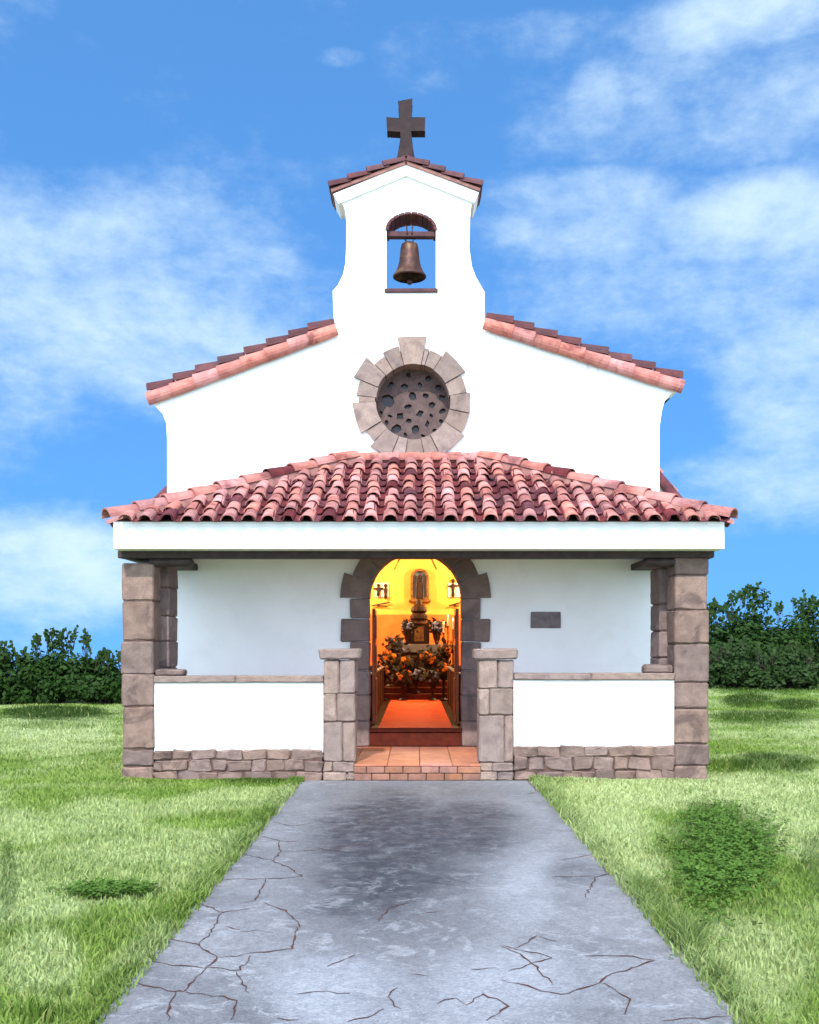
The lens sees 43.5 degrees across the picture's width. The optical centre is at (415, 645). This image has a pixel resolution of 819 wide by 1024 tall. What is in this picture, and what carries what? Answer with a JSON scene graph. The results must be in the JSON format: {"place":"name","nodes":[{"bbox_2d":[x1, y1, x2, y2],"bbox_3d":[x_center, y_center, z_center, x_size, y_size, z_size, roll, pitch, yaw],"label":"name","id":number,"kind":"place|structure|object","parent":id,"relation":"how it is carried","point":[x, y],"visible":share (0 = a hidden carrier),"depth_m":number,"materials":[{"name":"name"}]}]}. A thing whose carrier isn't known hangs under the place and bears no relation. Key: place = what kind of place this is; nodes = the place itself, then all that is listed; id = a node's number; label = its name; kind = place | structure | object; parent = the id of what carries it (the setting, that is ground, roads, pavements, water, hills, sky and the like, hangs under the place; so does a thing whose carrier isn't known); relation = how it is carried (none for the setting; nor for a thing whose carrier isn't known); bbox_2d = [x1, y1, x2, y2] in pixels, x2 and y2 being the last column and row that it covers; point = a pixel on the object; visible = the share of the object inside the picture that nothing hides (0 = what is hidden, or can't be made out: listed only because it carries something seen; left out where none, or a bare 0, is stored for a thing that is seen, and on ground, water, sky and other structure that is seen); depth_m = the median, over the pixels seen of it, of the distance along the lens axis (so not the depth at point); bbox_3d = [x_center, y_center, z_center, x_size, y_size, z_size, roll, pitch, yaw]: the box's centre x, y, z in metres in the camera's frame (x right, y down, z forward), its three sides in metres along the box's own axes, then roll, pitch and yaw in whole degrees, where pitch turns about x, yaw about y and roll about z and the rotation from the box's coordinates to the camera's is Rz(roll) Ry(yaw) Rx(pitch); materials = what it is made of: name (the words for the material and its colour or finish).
{"place":"outdoors","nodes":[
{"label":"outdoors","id":0,"kind":"place"},
{"bbox_2d":[0,683,818,1023],"bbox_3d":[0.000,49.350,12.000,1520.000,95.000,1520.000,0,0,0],"label":"lawn","id":1,"kind":"structure","parent":0,"point":[28,736],"depth_m":9.49,"materials":[{"name":"plant"}]},
{"bbox_2d":[0,640,47,704],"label":"bush","id":2,"kind":"object","parent":1,"relation":"on","point":[14,689],"visible":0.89,"depth_m":31.72,"materials":[{"name":"green plant"}]},
{"bbox_2d":[10,624,103,704],"bbox_3d":[-11.355,0.641,32.747,3.372,2.601,2.476,0,0,0],"label":"bush","id":3,"kind":"object","parent":1,"relation":"on","point":[54,684],"visible":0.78,"depth_m":32.04,"materials":[{"name":"green plant"}]},
{"bbox_2d":[63,647,122,703],"bbox_3d":[-9.704,0.997,32.271,2.771,1.870,2.023,0,0,0],"label":"bush","id":4,"kind":"object","parent":1,"relation":"on","point":[107,687],"visible":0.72,"depth_m":31.78,"materials":[{"name":"green plant"}]},
{"bbox_2d":[46,877,161,898],"bbox_3d":[-2.311,1.798,7.630,0.900,0.091,0.531,0,0,0],"label":"clover","id":5,"kind":"object","parent":1,"relation":"on","point":[103,885],"visible":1,"depth_m":7.57,"materials":[{"name":"green plant"}]},
{"bbox_2d":[101,98,737,780],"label":"chapel","id":6,"kind":"structure","parent":1,"relation":"on","point":[501,470],"depth_m":16.34,"materials":[{"name":"paint"}]},
{"bbox_2d":[369,672,371,720],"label":"pew","id":7,"kind":"object","parent":6,"relation":"on","point":[370,694],"visible":0.09,"depth_m":17.86,"materials":[{"name":"brown wood"}]},
{"bbox_2d":[369,669,379,711],"bbox_3d":[-1.910,0.891,20.220,2.380,0.860,0.880,0,0,0],"label":"pew","id":8,"kind":"object","parent":6,"relation":"on","point":[378,670],"visible":0.16,"depth_m":20.06,"materials":[{"name":"brown wood"}]},
{"bbox_2d":[369,668,380,708],"bbox_3d":[-1.910,0.891,21.270,2.380,0.860,0.880,0,0,0],"label":"pew","id":9,"kind":"object","parent":6,"relation":"on","point":[379,685],"visible":0.1,"depth_m":21.14,"materials":[{"name":"brown wood"}]},
{"bbox_2d":[372,609,379,723],"bbox_3d":[-0.658,0.353,17.265,0.114,1.905,0.670,0,0,0],"label":"door leaf","id":10,"kind":"structure","parent":6,"relation":"in","point":[374,612],"depth_m":16.93,"materials":[{"name":"brown wood"}]},
{"bbox_2d":[370,666,382,706],"bbox_3d":[-1.910,0.891,22.320,2.380,0.860,0.880,0,0,0],"label":"pew","id":11,"kind":"object","parent":6,"relation":"on","point":[380,684],"visible":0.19,"depth_m":22.17,"materials":[{"name":"brown wood"}]},
{"bbox_2d":[370,665,383,702],"bbox_3d":[-1.910,0.891,23.370,2.380,0.860,0.880,0,0,0],"label":"pew","id":12,"kind":"object","parent":6,"relation":"on","point":[382,683],"visible":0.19,"depth_m":23.36,"materials":[{"name":"brown wood"}]},
{"bbox_2d":[372,602,389,606],"bbox_3d":[-0.980,-1.150,29.074,0.515,0.155,0.112,0,0,0],"label":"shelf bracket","id":13,"kind":"object","parent":6,"relation":"attached to","point":[378,605],"visible":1,"depth_m":29.03,"materials":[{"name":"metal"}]},
{"bbox_2d":[374,583,388,596],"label":"wall panel","id":14,"kind":"structure","parent":6,"relation":"attached to","point":[381,592],"depth_m":29.09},
{"bbox_2d":[373,584,383,595],"bbox_3d":[-1.053,-1.560,29.045,0.303,0.363,0.105,0,0,0],"label":"cross","id":15,"kind":"object","parent":14,"relation":"attached to","point":[378,588],"visible":1,"depth_m":29.01,"materials":[{"name":"brown wood"}]},
{"bbox_2d":[384,584,386,598],"bbox_3d":[-0.847,-1.524,29.045,0.110,0.435,0.105,0,0,0],"label":"figurine","id":16,"kind":"object","parent":14,"relation":"attached to","point":[385,591],"visible":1,"depth_m":29.01,"materials":[{"name":"brown wood"}]},
{"bbox_2d":[377,658,394,700],"bbox_3d":[-0.760,0.800,24.436,0.625,1.037,0.593,0,0,20],"label":"flower stand","id":17,"kind":"object","parent":6,"relation":"on","point":[387,672],"visible":0.48,"depth_m":24.31,"materials":[{"name":"plant"}]},
{"bbox_2d":[377,645,403,686],"bbox_3d":[-0.607,0.507,25.306,0.624,1.044,0.600,0,0,-35],"label":"flower stand","id":18,"kind":"object","parent":6,"relation":"on","point":[391,656],"visible":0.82,"depth_m":25.21,"materials":[{"name":"orange plant"}]},
{"bbox_2d":[381,634,408,679],"bbox_3d":[-0.539,0.294,25.908,0.687,1.187,0.712,0,0,36],"label":"flower stand","id":19,"kind":"object","parent":6,"relation":"on","point":[397,643],"visible":0.72,"depth_m":25.80,"materials":[{"name":"plant"}]},
{"bbox_2d":[395,650,416,686],"bbox_3d":[-0.212,0.573,25.096,0.538,0.913,0.545,0,0,-28],"label":"flower stand","id":20,"kind":"object","parent":6,"relation":"on","point":[407,661],"visible":0.79,"depth_m":24.98,"materials":[{"name":"orange plant"}]},
{"bbox_2d":[393,226,425,284],"bbox_3d":[-0.095,-6.250,16.530,0.541,0.907,0.541,0,0,0],"label":"bell","id":21,"kind":"object","parent":6,"relation":"hanging from","point":[409,270],"visible":1,"depth_m":16.41,"materials":[{"name":"brown metal"}]},
{"bbox_2d":[352,336,469,452],"bbox_3d":[-0.070,-3.913,16.567,1.884,2.000,0.469,0,0,0],"label":"rose window","id":22,"kind":"structure","parent":6,"relation":"in","point":[414,399],"depth_m":16.36,"materials":[{"name":"stone"}]},
{"bbox_2d":[385,644,442,678],"bbox_3d":[0.060,0.431,26.985,1.680,0.914,0.750,0,0,0],"label":"altar","id":23,"kind":"object","parent":6,"relation":"on","point":[413,648],"visible":0.27,"depth_m":26.61,"materials":[{"name":"brown wood"}]},
{"bbox_2d":[401,618,418,643],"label":"flower stand","id":24,"kind":"object","parent":23,"relation":"on","point":[407,629],"visible":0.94,"depth_m":26.81,"materials":[{"name":"white plant"}]},
{"bbox_2d":[410,599,429,643],"bbox_3d":[0.100,-0.629,27.080,0.540,1.202,0.507,0,0,0],"label":"tabernacle","id":25,"kind":"object","parent":23,"relation":"on","point":[419,616],"visible":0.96,"depth_m":26.90,"materials":[{"name":"brown wood"}]},
{"bbox_2d":[414,627,423,640],"bbox_3d":[0.095,-0.290,26.888,0.250,0.380,0.017,0,0,0],"label":"door","id":26,"kind":"structure","parent":25,"relation":"in","point":[419,636],"depth_m":26.88,"materials":[{"name":"brown wood"}]},
{"bbox_2d":[426,617,446,643],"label":"flower stand","id":27,"kind":"object","parent":23,"relation":"on","point":[436,628],"visible":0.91,"depth_m":26.74,"materials":[{"name":"white plant"}]},
{"bbox_2d":[378,700,452,727],"bbox_3d":[0.000,1.313,20.685,1.188,0.014,8.630,0,0,0],"label":"carpet","id":28,"kind":"object","parent":6,"relation":"on","point":[416,714],"visible":0.97,"depth_m":19.09,"materials":[{"name":"red carpet"}]},
{"bbox_2d":[392,662,413,700],"bbox_3d":[-0.294,0.857,24.334,0.511,0.924,0.571,0,0,12],"label":"flower stand","id":29,"kind":"object","parent":28,"relation":"on","point":[402,677],"visible":1,"depth_m":24.23,"materials":[{"name":"orange plant"}]},
{"bbox_2d":[420,667,441,700],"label":"flower stand","id":30,"kind":"object","parent":28,"relation":"on","point":[432,677],"visible":1,"depth_m":24.21,"materials":[{"name":"plant"}]},
{"bbox_2d":[408,663,425,693],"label":"flower stand","id":31,"kind":"object","parent":6,"relation":"on","point":[416,675],"visible":0.74,"depth_m":24.71,"materials":[{"name":"white plant"}]},
{"bbox_2d":[416,574,423,599],"bbox_3d":[0.121,-1.650,29.008,0.238,0.732,0.189,0,0,0],"label":"statue","id":32,"kind":"object","parent":6,"relation":"on","point":[419,589],"visible":0.91,"depth_m":28.95,"materials":[{"name":"brown wood"}]},
{"bbox_2d":[413,645,440,680],"bbox_3d":[0.328,0.434,25.566,0.713,0.906,0.669,0,0,-26],"label":"flower stand","id":33,"kind":"object","parent":6,"relation":"on","point":[428,657],"visible":0.88,"depth_m":25.46,"materials":[{"name":"orange plant"}]},
{"bbox_2d":[433,654,450,700],"bbox_3d":[0.681,0.756,24.410,0.556,1.126,0.583,0,0,43],"label":"flower stand","id":34,"kind":"object","parent":6,"relation":"on","point":[442,668],"visible":0.76,"depth_m":24.32,"materials":[{"name":"plant"}]},
{"bbox_2d":[435,637,453,679],"bbox_3d":[0.780,0.333,26.025,0.617,1.108,0.634,0,0,0],"label":"flower stand","id":35,"kind":"object","parent":6,"relation":"on","point":[446,650],"visible":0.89,"depth_m":25.90,"materials":[{"name":"brown plant"}]},
{"bbox_2d":[447,615,448,663],"bbox_3d":[0.833,0.051,26.400,0.180,1.671,0.171,0,0,0],"label":"candlestick","id":36,"kind":"object","parent":6,"relation":"on","point":[447,629],"visible":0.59,"depth_m":26.38,"materials":[{"name":"white wax"}]},
{"bbox_2d":[451,619,453,663],"bbox_3d":[0.965,0.095,26.400,0.180,1.584,0.171,0,0,0],"label":"candlestick","id":37,"kind":"object","parent":6,"relation":"on","point":[452,629],"visible":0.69,"depth_m":26.39,"materials":[{"name":"white wax"}]},
{"bbox_2d":[448,583,459,596],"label":"wall panel","id":38,"kind":"structure","parent":6,"relation":"attached to","point":[457,592],"depth_m":29.09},
{"bbox_2d":[448,579,457,596],"bbox_3d":[1.063,-1.620,29.045,0.304,0.532,0.105,0,0,0],"label":"cross","id":39,"kind":"object","parent":38,"relation":"attached to","point":[453,586],"visible":0.98,"depth_m":29.01,"materials":[{"name":"brown wood"}]},
{"bbox_2d":[447,665,460,703],"bbox_3d":[1.910,0.891,23.370,2.380,0.860,0.880,0,0,0],"label":"pew","id":40,"kind":"object","parent":6,"relation":"on","point":[448,683],"visible":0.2,"depth_m":23.24,"materials":[{"name":"brown wood"}]},
{"bbox_2d":[448,666,460,706],"bbox_3d":[1.910,0.891,22.320,2.380,0.860,0.880,0,0,0],"label":"pew","id":41,"kind":"object","parent":6,"relation":"on","point":[450,684],"visible":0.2,"depth_m":22.17,"materials":[{"name":"brown wood"}]},
{"bbox_2d":[451,609,458,723],"bbox_3d":[0.660,0.353,17.265,0.111,1.905,0.670,0,0,0],"label":"door leaf","id":42,"kind":"structure","parent":6,"relation":"in","point":[456,612],"depth_m":16.93,"materials":[{"name":"brown wood"}]},
{"bbox_2d":[450,668,460,708],"bbox_3d":[1.910,0.891,21.270,2.380,0.860,0.880,0,0,0],"label":"pew","id":43,"kind":"object","parent":6,"relation":"on","point":[451,686],"visible":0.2,"depth_m":21.10,"materials":[{"name":"brown wood"}]},
{"bbox_2d":[451,669,461,711],"bbox_3d":[1.910,0.891,20.220,2.380,0.860,0.880,0,0,0],"label":"pew","id":44,"kind":"object","parent":6,"relation":"on","point":[452,670],"visible":0.14,"depth_m":20.06,"materials":[{"name":"brown wood"}]},
{"bbox_2d":[531,612,560,627],"bbox_3d":[2.077,-0.401,16.381,0.483,0.262,0.038,0,0,0],"label":"wall plaque","id":45,"kind":"object","parent":6,"relation":"attached to","point":[545,619],"depth_m":16.36,"materials":[{"name":"grey stone"}]},
{"bbox_2d":[706,597,740,653],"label":"bush","id":46,"kind":"object","parent":1,"relation":"on","point":[714,605],"visible":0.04,"depth_m":49.26,"materials":[{"name":"green plant"}]},
{"bbox_2d":[648,788,798,957],"bbox_3d":[2.718,1.797,9.386,1.441,0.111,7.264,0,0,18],"label":"clover","id":47,"kind":"object","parent":1,"relation":"on","point":[704,871],"visible":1,"depth_m":8.76,"materials":[{"name":"green plant"}]},
{"bbox_2d":[706,635,767,688],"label":"bush","id":48,"kind":"object","parent":1,"relation":"on","point":[729,672],"visible":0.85,"depth_m":43.28,"materials":[{"name":"green plant"}]},
{"bbox_2d":[706,581,815,685],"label":"bush","id":49,"kind":"object","parent":1,"relation":"on","point":[751,629],"visible":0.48,"depth_m":46.94,"materials":[{"name":"green plant"}]},
{"bbox_2d":[748,640,818,689],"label":"bush","id":50,"kind":"object","parent":1,"relation":"on","point":[786,670],"visible":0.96,"depth_m":42.42,"materials":[{"name":"green plant"}]},
{"bbox_2d":[764,589,818,665],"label":"bush","id":51,"kind":"object","parent":1,"relation":"on","point":[808,615],"visible":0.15,"depth_m":50.39,"materials":[{"name":"green plant"}]},
{"bbox_2d":[811,621,818,661],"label":"bush","id":52,"kind":"object","parent":1,"relation":"on","point":[817,646],"visible":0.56,"depth_m":48.81,"materials":[{"name":"green plant"}]},
{"bbox_2d":[0,0,818,674],"label":"sky","id":53,"kind":"structure","parent":0,"point":[649,169],"materials":[{"name":"blue"}]},
{"bbox_2d":[98,781,740,1023],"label":"path","id":54,"kind":"structure","parent":0,"point":[417,902],"depth_m":6.61,"materials":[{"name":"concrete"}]},
{"bbox_2d":[459,672,461,720],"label":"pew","id":55,"kind":"object","parent":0,"point":[459,695],"visible":0.15,"depth_m":17.86,"materials":[{"name":"brown wood"}]}
]}

